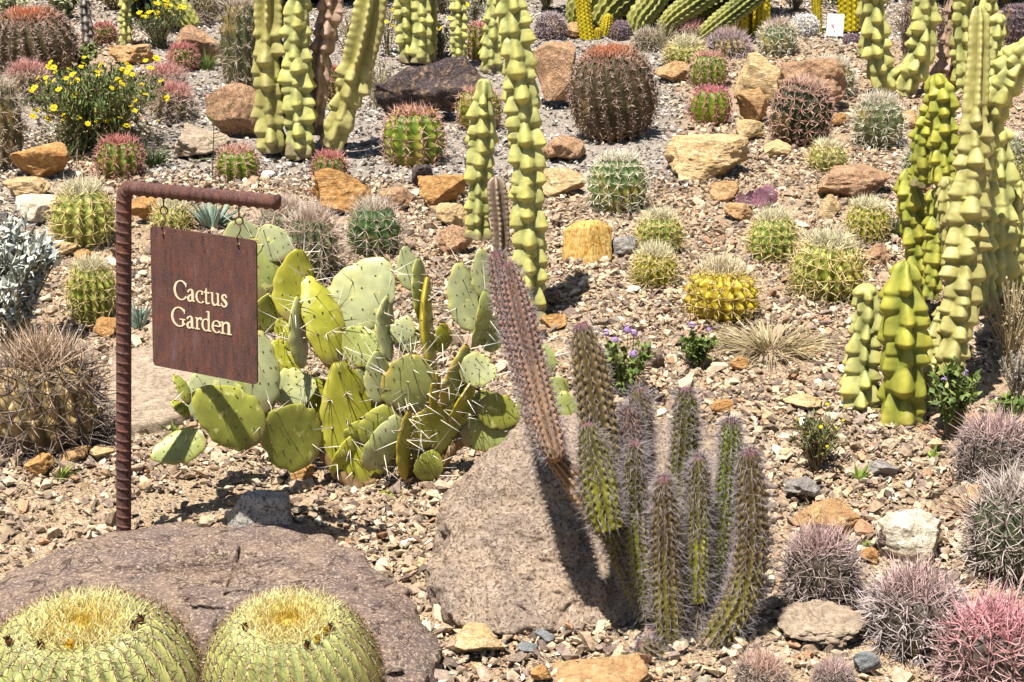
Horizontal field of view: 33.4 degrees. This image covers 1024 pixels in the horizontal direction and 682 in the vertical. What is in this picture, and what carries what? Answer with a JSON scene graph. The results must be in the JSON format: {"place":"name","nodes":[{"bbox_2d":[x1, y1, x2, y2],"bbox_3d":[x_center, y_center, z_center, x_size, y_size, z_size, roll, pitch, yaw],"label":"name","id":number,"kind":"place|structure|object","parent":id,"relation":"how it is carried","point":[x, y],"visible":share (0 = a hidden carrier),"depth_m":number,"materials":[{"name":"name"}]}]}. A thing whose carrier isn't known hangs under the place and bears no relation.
{"place":"outdoors","nodes":[
{"label":"outdoors","id":0,"kind":"place"},
{"bbox_2d":[0,0,1023,681],"bbox_3d":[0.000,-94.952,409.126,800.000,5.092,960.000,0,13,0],"label":"ground","id":1,"kind":"structure","parent":0,"point":[70,514],"depth_m":6.10,"materials":[{"name":"gravel"}]},
{"bbox_2d":[0,72,33,172],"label":"barrel cactus","id":2,"kind":"object","parent":1,"relation":"on","point":[12,138],"visible":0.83,"depth_m":8.57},
{"bbox_2d":[2,176,50,195],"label":"rock","id":3,"kind":"object","parent":1,"relation":"on","point":[17,186],"visible":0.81,"depth_m":8.12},
{"bbox_2d":[0,53,54,104],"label":"barrel cactus","id":4,"kind":"object","parent":1,"relation":"on","point":[22,68],"visible":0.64,"depth_m":10.00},
{"bbox_2d":[0,213,63,349],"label":"silver shrub","id":5,"kind":"object","parent":1,"relation":"on","point":[25,262],"visible":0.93,"depth_m":6.15,"materials":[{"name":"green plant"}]},
{"bbox_2d":[15,193,55,222],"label":"rock","id":6,"kind":"object","parent":1,"relation":"on","point":[31,206],"visible":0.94,"depth_m":7.67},
{"bbox_2d":[10,142,69,177],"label":"rock","id":7,"kind":"object","parent":1,"relation":"on","point":[47,160],"visible":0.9,"depth_m":8.40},
{"bbox_2d":[0,3,81,76],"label":"barrel cactus","id":8,"kind":"object","parent":1,"relation":"on","point":[43,33],"visible":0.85,"depth_m":10.64,"materials":[{"name":"brown plant"}]},
{"bbox_2d":[0,308,115,465],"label":"barrel cactus","id":9,"kind":"object","parent":1,"relation":"on","point":[49,403],"visible":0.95,"depth_m":5.33,"materials":[{"name":"plant"}]},
{"bbox_2d":[41,169,115,249],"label":"barrel cactus","id":10,"kind":"object","parent":1,"relation":"on","point":[83,216],"visible":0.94,"depth_m":7.35,"materials":[{"name":"plant"}]},
{"bbox_2d":[59,248,115,325],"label":"barrel cactus","id":11,"kind":"object","parent":1,"relation":"on","point":[91,283],"visible":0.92,"depth_m":6.47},
{"bbox_2d":[20,51,178,175],"bbox_3d":[-2.234,-1.200,8.884,0.892,0.568,0.992,0,13,0],"label":"daisy bush","id":12,"kind":"object","parent":1,"relation":"on","point":[89,114],"visible":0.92,"depth_m":8.87,"materials":[{"name":"green plant"}]},
{"bbox_2d":[0,581,203,681],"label":"barrel cactus","id":13,"kind":"object","parent":1,"relation":"on","point":[103,634],"visible":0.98,"depth_m":3.70,"materials":[{"name":"green plant"}]},
{"bbox_2d":[89,129,148,180],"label":"barrel cactus","id":14,"kind":"object","parent":1,"relation":"on","point":[120,156],"visible":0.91,"depth_m":8.47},
{"bbox_2d":[118,0,133,44],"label":"totem pole cactus","id":15,"kind":"object","parent":1,"relation":"on","point":[124,19],"visible":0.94,"depth_m":11.66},
{"bbox_2d":[107,44,154,62],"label":"rock","id":16,"kind":"object","parent":1,"relation":"on","point":[140,51],"visible":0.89,"depth_m":11.12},
{"bbox_2d":[105,345,193,436],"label":"stone slab","id":17,"kind":"structure","parent":1,"relation":"on","point":[154,392],"depth_m":5.73,"materials":[{"name":"stone"}]},
{"bbox_2d":[128,0,186,47],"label":"daisy bush","id":18,"kind":"object","parent":1,"relation":"on","point":[158,37],"visible":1,"depth_m":11.70,"materials":[{"name":"green plant"}]},
{"bbox_2d":[138,59,191,86],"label":"barrel cactus","id":19,"kind":"object","parent":1,"relation":"on","point":[169,70],"visible":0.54,"depth_m":10.34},
{"bbox_2d":[146,198,196,232],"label":"barrel cactus","id":20,"kind":"object","parent":1,"relation":"on","point":[177,215],"visible":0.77,"depth_m":7.58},
{"bbox_2d":[145,76,201,123],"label":"barrel cactus","id":21,"kind":"object","parent":1,"relation":"on","point":[181,103],"visible":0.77,"depth_m":9.52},
{"bbox_2d":[151,0,200,28],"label":"columnar cactus","id":22,"kind":"object","parent":1,"relation":"on","point":[192,18],"visible":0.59,"depth_m":12.15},
{"bbox_2d":[165,40,202,72],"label":"barrel cactus","id":23,"kind":"object","parent":1,"relation":"on","point":[181,53],"visible":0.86,"depth_m":10.89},
{"bbox_2d":[176,25,220,64],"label":"rock","id":24,"kind":"object","parent":1,"relation":"on","point":[192,34],"visible":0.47,"depth_m":11.07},
{"bbox_2d":[173,123,230,156],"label":"rock","id":25,"kind":"object","parent":1,"relation":"on","point":[192,140],"visible":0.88,"depth_m":8.84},
{"bbox_2d":[189,0,222,25],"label":"barrel cactus","id":26,"kind":"object","parent":1,"relation":"on","point":[208,11],"visible":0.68,"depth_m":12.52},
{"bbox_2d":[183,179,244,228],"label":"agave","id":27,"kind":"object","parent":1,"relation":"on","point":[208,216],"visible":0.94,"depth_m":7.65,"materials":[{"name":"green plant"}]},
{"bbox_2d":[0,522,442,681],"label":"boulder","id":28,"kind":"object","parent":1,"relation":"on","point":[202,580],"visible":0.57,"depth_m":4.43,"materials":[{"name":"stone"}]},
{"bbox_2d":[116,180,280,531],"bbox_3d":[-0.851,0.149,4.580,0.586,1.144,0.053,7,15,27],"label":"sign post","id":29,"kind":"object","parent":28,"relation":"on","point":[127,191],"visible":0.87,"depth_m":4.61,"materials":[{"name":"metal"}]},
{"bbox_2d":[150,199,257,383],"bbox_3d":[-0.812,-0.140,4.497,0.351,0.474,0.021,9,16,28],"label":"hanging sign","id":30,"kind":"object","parent":29,"relation":"hanging from","point":[204,288],"visible":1,"depth_m":4.50,"materials":[{"name":"metal"}]},
{"bbox_2d":[205,82,255,136],"bbox_3d":[-1.501,-1.235,9.232,0.304,0.327,0.221,0,13,0],"label":"rock","id":31,"kind":"object","parent":1,"relation":"on","point":[229,107],"visible":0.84,"depth_m":9.16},
{"bbox_2d":[212,0,255,86],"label":"cactus","id":32,"kind":"object","parent":1,"relation":"on","point":[235,43],"visible":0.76,"depth_m":10.48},
{"bbox_2d":[209,140,263,183],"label":"barrel cactus","id":33,"kind":"object","parent":1,"relation":"on","point":[235,162],"visible":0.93,"depth_m":8.35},
{"bbox_2d":[226,489,292,527],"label":"rock","id":34,"kind":"object","parent":1,"relation":"on","point":[262,507],"visible":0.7,"depth_m":4.82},
{"bbox_2d":[248,189,308,228],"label":"barrel cactus","id":35,"kind":"object","parent":1,"relation":"on","point":[268,215],"visible":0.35,"depth_m":7.40,"materials":[{"name":"beige plant"}]},
{"bbox_2d":[199,582,387,681],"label":"barrel cactus","id":36,"kind":"object","parent":1,"relation":"on","point":[300,636],"visible":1,"depth_m":3.74,"materials":[{"name":"green plant"}]},
{"bbox_2d":[279,197,356,282],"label":"barrel cactus","id":37,"kind":"object","parent":1,"relation":"on","point":[318,228],"visible":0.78,"depth_m":6.85,"materials":[{"name":"beige plant"}]},
{"bbox_2d":[250,0,387,159],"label":"totem pole cactus","id":38,"kind":"object","parent":1,"relation":"on","point":[291,89],"visible":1,"depth_m":8.75,"materials":[{"name":"plant"}]},
{"bbox_2d":[307,147,352,176],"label":"barrel cactus","id":39,"kind":"object","parent":1,"relation":"on","point":[332,159],"visible":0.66,"depth_m":8.39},
{"bbox_2d":[311,168,371,213],"bbox_3d":[-0.793,-0.693,7.904,0.269,0.227,0.241,-8,15,-33],"label":"rock","id":40,"kind":"object","parent":1,"relation":"on","point":[338,188],"visible":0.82,"depth_m":7.83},
{"bbox_2d":[149,208,578,496],"bbox_3d":[-0.420,0.077,5.148,1.255,0.941,0.707,0,13,0],"label":"prickly pear","id":41,"kind":"object","parent":1,"relation":"on","point":[370,426],"visible":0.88,"depth_m":5.14,"materials":[{"name":"plant"}]},
{"bbox_2d":[339,191,409,260],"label":"barrel cactus","id":42,"kind":"object","parent":1,"relation":"on","point":[373,226],"visible":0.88,"depth_m":7.19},
{"bbox_2d":[379,186,413,210],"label":"rock","id":43,"kind":"object","parent":1,"relation":"on","point":[403,198],"visible":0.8,"depth_m":7.91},
{"bbox_2d":[376,100,450,168],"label":"barrel cactus","id":44,"kind":"object","parent":1,"relation":"on","point":[414,135],"visible":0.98,"depth_m":8.66,"materials":[{"name":"green plant"}]},
{"bbox_2d":[393,0,438,63],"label":"totem pole cactus","id":45,"kind":"object","parent":1,"relation":"on","point":[416,32],"visible":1,"depth_m":11.03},
{"bbox_2d":[374,56,485,116],"bbox_3d":[-0.458,-1.433,9.644,0.643,0.355,0.248,0,13,0],"label":"rock","id":46,"kind":"object","parent":1,"relation":"on","point":[439,83],"visible":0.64,"depth_m":9.57,"materials":[{"name":"stone"}]},
{"bbox_2d":[417,174,466,206],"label":"rock","id":47,"kind":"object","parent":1,"relation":"on","point":[438,189],"visible":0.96,"depth_m":7.96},
{"bbox_2d":[436,202,466,226],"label":"rock","id":48,"kind":"object","parent":1,"relation":"on","point":[451,213],"visible":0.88,"depth_m":7.71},
{"bbox_2d":[437,225,472,254],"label":"rock","id":49,"kind":"object","parent":1,"relation":"on","point":[453,238],"visible":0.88,"depth_m":7.27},
{"bbox_2d":[448,0,468,59],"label":"totem pole cactus","id":50,"kind":"object","parent":1,"relation":"on","point":[458,20],"visible":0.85,"depth_m":10.91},
{"bbox_2d":[465,19,484,59],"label":"barrel cactus","id":51,"kind":"object","parent":1,"relation":"on","point":[476,32],"visible":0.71,"depth_m":11.19,"materials":[{"name":"green plant"}]},
{"bbox_2d":[450,622,504,652],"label":"rock","id":52,"kind":"object","parent":1,"relation":"on","point":[471,637],"visible":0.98,"depth_m":4.26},
{"bbox_2d":[453,82,504,129],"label":"barrel cactus","id":53,"kind":"object","parent":1,"relation":"on","point":[465,101],"visible":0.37,"depth_m":9.46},
{"bbox_2d":[478,0,502,73],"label":"totem pole cactus","id":54,"kind":"object","parent":1,"relation":"on","point":[490,57],"visible":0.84,"depth_m":10.81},
{"bbox_2d":[463,0,548,323],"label":"totem pole cactus","id":55,"kind":"object","parent":1,"relation":"on","point":[487,191],"visible":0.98,"depth_m":6.40,"materials":[{"name":"plant"}]},
{"bbox_2d":[532,9,569,40],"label":"barrel cactus","id":56,"kind":"object","parent":1,"relation":"on","point":[548,26],"visible":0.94,"depth_m":11.94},
{"bbox_2d":[534,41,575,103],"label":"rock","id":57,"kind":"object","parent":1,"relation":"on","point":[556,60],"visible":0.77,"depth_m":9.85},
{"bbox_2d":[542,135,585,159],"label":"rock","id":58,"kind":"object","parent":1,"relation":"on","point":[565,147],"visible":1,"depth_m":8.75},
{"bbox_2d":[542,167,586,196],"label":"rock","id":59,"kind":"object","parent":1,"relation":"on","point":[561,180],"visible":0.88,"depth_m":8.19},
{"bbox_2d":[425,413,737,636],"bbox_3d":[0.213,0.504,4.767,0.909,0.597,0.952,0,13,0],"label":"boulder","id":60,"kind":"object","parent":1,"relation":"on","point":[515,550],"visible":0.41,"depth_m":4.48,"materials":[{"name":"stone"}]},
{"bbox_2d":[562,220,611,263],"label":"rock","id":61,"kind":"object","parent":1,"relation":"on","point":[586,241],"visible":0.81,"depth_m":7.19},
{"bbox_2d":[574,0,613,40],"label":"columnar cactus","id":62,"kind":"object","parent":1,"relation":"on","point":[584,21],"visible":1,"depth_m":11.95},
{"bbox_2d":[552,653,649,681],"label":"rock","id":63,"kind":"object","parent":1,"relation":"on","point":[631,667],"visible":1,"depth_m":4.12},
{"bbox_2d":[565,41,659,143],"bbox_3d":[0.543,-1.325,9.209,0.532,0.593,0.533,0,13,0],"label":"barrel cactus","id":64,"kind":"object","parent":1,"relation":"on","point":[613,93],"visible":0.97,"depth_m":9.05,"materials":[{"name":"brown plant"}]},
{"bbox_2d":[583,147,652,214],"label":"barrel cactus","id":65,"kind":"object","parent":1,"relation":"on","point":[617,182],"visible":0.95,"depth_m":7.89,"materials":[{"name":"plant"}]},
{"bbox_2d":[602,325,656,398],"bbox_3d":[0.384,0.066,5.729,0.211,0.269,0.232,5,14,22],"label":"verbena","id":66,"kind":"object","parent":1,"relation":"on","point":[624,374],"visible":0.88,"depth_m":5.70,"materials":[{"name":"green plant"}]},
{"bbox_2d":[481,245,783,663],"bbox_3d":[0.260,0.331,4.271,0.844,1.074,0.396,5,14,20],"label":"columnar cactus","id":67,"kind":"object","parent":1,"relation":"on","point":[690,535],"visible":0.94,"depth_m":4.24,"materials":[{"name":"plant"}]},
{"bbox_2d":[626,23,667,52],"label":"barrel cactus","id":68,"kind":"object","parent":1,"relation":"on","point":[644,40],"visible":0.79,"depth_m":11.62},
{"bbox_2d":[624,238,683,289],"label":"barrel cactus","id":69,"kind":"object","parent":1,"relation":"on","point":[655,265],"visible":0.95,"depth_m":6.86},
{"bbox_2d":[631,202,689,254],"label":"barrel cactus","id":70,"kind":"object","parent":1,"relation":"on","point":[658,224],"visible":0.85,"depth_m":7.27,"materials":[{"name":"green plant"}]},
{"bbox_2d":[565,0,765,42],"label":"columnar cactus","id":71,"kind":"object","parent":1,"relation":"on","point":[676,13],"visible":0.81,"depth_m":11.89,"materials":[{"name":"plant"}]},
{"bbox_2d":[655,60,690,81],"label":"rock","id":72,"kind":"object","parent":1,"relation":"on","point":[675,70],"visible":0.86,"depth_m":10.61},
{"bbox_2d":[656,29,709,63],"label":"barrel cactus","id":73,"kind":"object","parent":1,"relation":"on","point":[684,48],"visible":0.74,"depth_m":11.10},
{"bbox_2d":[678,322,722,368],"bbox_3d":[0.668,0.018,6.028,0.166,0.162,0.155,0,13,0],"label":"verbena","id":74,"kind":"object","parent":1,"relation":"on","point":[697,351],"visible":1,"depth_m":6.01,"materials":[{"name":"green plant"}]},
{"bbox_2d":[664,134,748,182],"bbox_3d":[0.975,-0.913,8.515,0.418,0.237,0.259,0,13,0],"label":"rock","id":75,"kind":"object","parent":1,"relation":"on","point":[699,157],"visible":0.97,"depth_m":8.44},
{"bbox_2d":[685,49,732,88],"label":"barrel cactus","id":76,"kind":"object","parent":1,"relation":"on","point":[707,67],"visible":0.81,"depth_m":10.44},
{"bbox_2d":[686,83,734,126],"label":"barrel cactus","id":77,"kind":"object","parent":1,"relation":"on","point":[710,103],"visible":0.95,"depth_m":9.50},
{"bbox_2d":[675,247,764,327],"bbox_3d":[0.802,-0.193,6.574,0.356,0.334,0.375,0,13,0],"label":"barrel cactus","id":78,"kind":"object","parent":1,"relation":"on","point":[718,288],"visible":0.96,"depth_m":6.49,"materials":[{"name":"plant"}]},
{"bbox_2d":[710,180,738,203],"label":"rock","id":79,"kind":"object","parent":1,"relation":"on","point":[724,191],"visible":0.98,"depth_m":8.07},
{"bbox_2d":[702,21,755,58],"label":"barrel cactus","id":80,"kind":"object","parent":1,"relation":"on","point":[730,43],"visible":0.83,"depth_m":11.38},
{"bbox_2d":[731,0,772,36],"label":"columnar cactus","id":81,"kind":"object","parent":1,"relation":"on","point":[750,23],"visible":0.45,"depth_m":12.01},
{"bbox_2d":[736,87,768,120],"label":"rock","id":82,"kind":"object","parent":1,"relation":"on","point":[753,104],"visible":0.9,"depth_m":9.52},
{"bbox_2d":[735,184,777,207],"bbox_3d":[1.124,-0.677,7.965,0.214,0.121,0.112,-4,14,-19],"label":"prickly pear","id":83,"kind":"object","parent":1,"relation":"on","point":[765,195],"visible":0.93,"depth_m":7.95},
{"bbox_2d":[734,52,779,100],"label":"rock","id":84,"kind":"object","parent":1,"relation":"on","point":[759,70],"visible":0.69,"depth_m":10.01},
{"bbox_2d":[725,641,794,681],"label":"barrel cactus","id":85,"kind":"object","parent":1,"relation":"on","point":[760,666],"visible":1,"depth_m":4.08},
{"bbox_2d":[700,308,847,376],"bbox_3d":[0.949,-0.007,6.249,0.659,0.136,0.700,0,13,0],"label":"grass tuft","id":86,"kind":"object","parent":1,"relation":"on","point":[752,344],"visible":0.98,"depth_m":6.22,"materials":[{"name":"beige plant"}]},
{"bbox_2d":[741,201,807,268],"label":"barrel cactus","id":87,"kind":"object","parent":1,"relation":"on","point":[772,231],"visible":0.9,"depth_m":7.20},
{"bbox_2d":[753,14,802,57],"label":"barrel cactus","id":88,"kind":"object","parent":1,"relation":"on","point":[778,37],"visible":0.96,"depth_m":11.38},
{"bbox_2d":[764,72,838,148],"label":"barrel cactus","id":89,"kind":"object","parent":1,"relation":"on","point":[802,110],"visible":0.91,"depth_m":8.99,"materials":[{"name":"plant"}]},
{"bbox_2d":[784,476,820,496],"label":"rock","id":90,"kind":"object","parent":1,"relation":"on","point":[806,485],"visible":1,"depth_m":5.04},
{"bbox_2d":[776,57,845,105],"bbox_3d":[1.746,-1.503,9.976,0.408,0.316,0.363,0,13,0],"label":"rock","id":91,"kind":"object","parent":1,"relation":"on","point":[830,69],"visible":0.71,"depth_m":9.84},
{"bbox_2d":[789,403,846,471],"bbox_3d":[0.934,0.304,5.242,0.184,0.193,0.200,0,13,0],"label":"bushlet","id":92,"kind":"object","parent":1,"relation":"on","point":[818,447],"visible":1,"depth_m":5.23,"materials":[{"name":"green plant"}]},
{"bbox_2d":[775,599,868,647],"bbox_3d":[0.778,0.709,4.285,0.226,0.079,0.191,0,13,0],"label":"rock","id":93,"kind":"object","parent":1,"relation":"on","point":[815,621],"visible":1,"depth_m":4.25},
{"bbox_2d":[772,507,875,607],"bbox_3d":[0.801,0.603,4.457,0.303,0.324,0.316,0,13,0],"label":"barrel cactus","id":94,"kind":"object","parent":1,"relation":"on","point":[820,564],"visible":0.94,"depth_m":4.39,"materials":[{"name":"plant"}]},
{"bbox_2d":[777,215,875,304],"bbox_3d":[1.265,-0.304,6.840,0.407,0.409,0.400,0,13,0],"label":"barrel cactus","id":95,"kind":"object","parent":1,"relation":"on","point":[827,264],"visible":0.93,"depth_m":6.76,"materials":[{"name":"plant"}]},
{"bbox_2d":[801,132,851,172],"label":"barrel cactus","id":96,"kind":"object","parent":1,"relation":"on","point":[827,155],"visible":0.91,"depth_m":8.58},
{"bbox_2d":[793,497,860,534],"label":"rock","id":97,"kind":"object","parent":1,"relation":"on","point":[838,510],"visible":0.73,"depth_m":4.84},
{"bbox_2d":[807,648,858,681],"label":"barrel cactus","id":98,"kind":"object","parent":1,"relation":"on","point":[832,670],"visible":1,"depth_m":4.06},
{"bbox_2d":[836,0,859,31],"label":"columnar cactus","id":99,"kind":"object","parent":1,"relation":"on","point":[847,8],"visible":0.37,"depth_m":12.19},
{"bbox_2d":[816,164,891,198],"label":"rock","id":100,"kind":"object","parent":1,"relation":"on","point":[854,180],"visible":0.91,"depth_m":8.07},
{"bbox_2d":[838,191,895,244],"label":"barrel cactus","id":101,"kind":"object","parent":1,"relation":"on","point":[866,219],"visible":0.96,"depth_m":7.41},
{"bbox_2d":[845,84,912,150],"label":"barrel cactus","id":102,"kind":"object","parent":1,"relation":"on","point":[877,119],"visible":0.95,"depth_m":8.98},
{"bbox_2d":[874,507,942,563],"bbox_3d":[1.082,0.535,4.709,0.186,0.157,0.139,6,14,24],"label":"rock","id":103,"kind":"object","parent":1,"relation":"on","point":[910,530],"visible":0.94,"depth_m":4.66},
{"bbox_2d":[842,546,979,670],"bbox_3d":[1.002,0.696,4.229,0.363,0.381,0.386,0,13,0],"label":"barrel cactus","id":104,"kind":"object","parent":1,"relation":"on","point":[898,609],"visible":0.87,"depth_m":4.18,"materials":[{"name":"plant"}]},
{"bbox_2d":[855,0,998,98],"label":"totem pole cactus","id":105,"kind":"object","parent":1,"relation":"on","point":[908,75],"visible":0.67,"depth_m":10.19,"materials":[{"name":"plant"}]},
{"bbox_2d":[839,6,1023,427],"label":"totem pole cactus","id":106,"kind":"object","parent":1,"relation":"on","point":[961,228],"visible":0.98,"depth_m":5.68,"materials":[{"name":"plant"}]},
{"bbox_2d":[927,356,981,440],"bbox_3d":[1.413,0.182,5.456,0.174,0.277,0.196,3,13,12],"label":"verbena","id":107,"kind":"object","parent":1,"relation":"on","point":[958,392],"visible":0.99,"depth_m":5.44,"materials":[{"name":"green plant"}]},
{"bbox_2d":[914,566,1023,681],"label":"barrel cactus","id":108,"kind":"object","parent":1,"relation":"on","point":[984,641],"visible":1,"depth_m":3.99,"materials":[{"name":"plant"}]},
{"bbox_2d":[943,400,1023,489],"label":"barrel cactus","id":109,"kind":"object","parent":1,"relation":"on","point":[986,441],"visible":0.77,"depth_m":5.12,"materials":[{"name":"plant"}]},
{"bbox_2d":[944,450,1023,593],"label":"barrel cactus","id":110,"kind":"object","parent":1,"relation":"on","point":[995,534],"visible":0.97,"depth_m":4.51,"materials":[{"name":"plant"}]},
{"bbox_2d":[979,276,1023,372],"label":"dry brush","id":111,"kind":"object","parent":1,"relation":"on","point":[1012,331],"visible":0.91,"depth_m":6.01,"materials":[{"name":"beige plant"}]},
{"bbox_2d":[988,390,1023,422],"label":"herb","id":112,"kind":"object","parent":1,"relation":"on","point":[1006,398],"visible":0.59,"depth_m":5.56,"materials":[{"name":"green plant"}]},
{"bbox_2d":[997,349,1023,402],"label":"dry brush","id":113,"kind":"object","parent":1,"relation":"on","point":[1016,383],"visible":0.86,"depth_m":5.75,"materials":[{"name":"plant"}]},
{"bbox_2d":[1000,3,1023,44],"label":"barrel cactus","id":114,"kind":"object","parent":1,"relation":"on","point":[1013,13],"visible":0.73,"depth_m":11.74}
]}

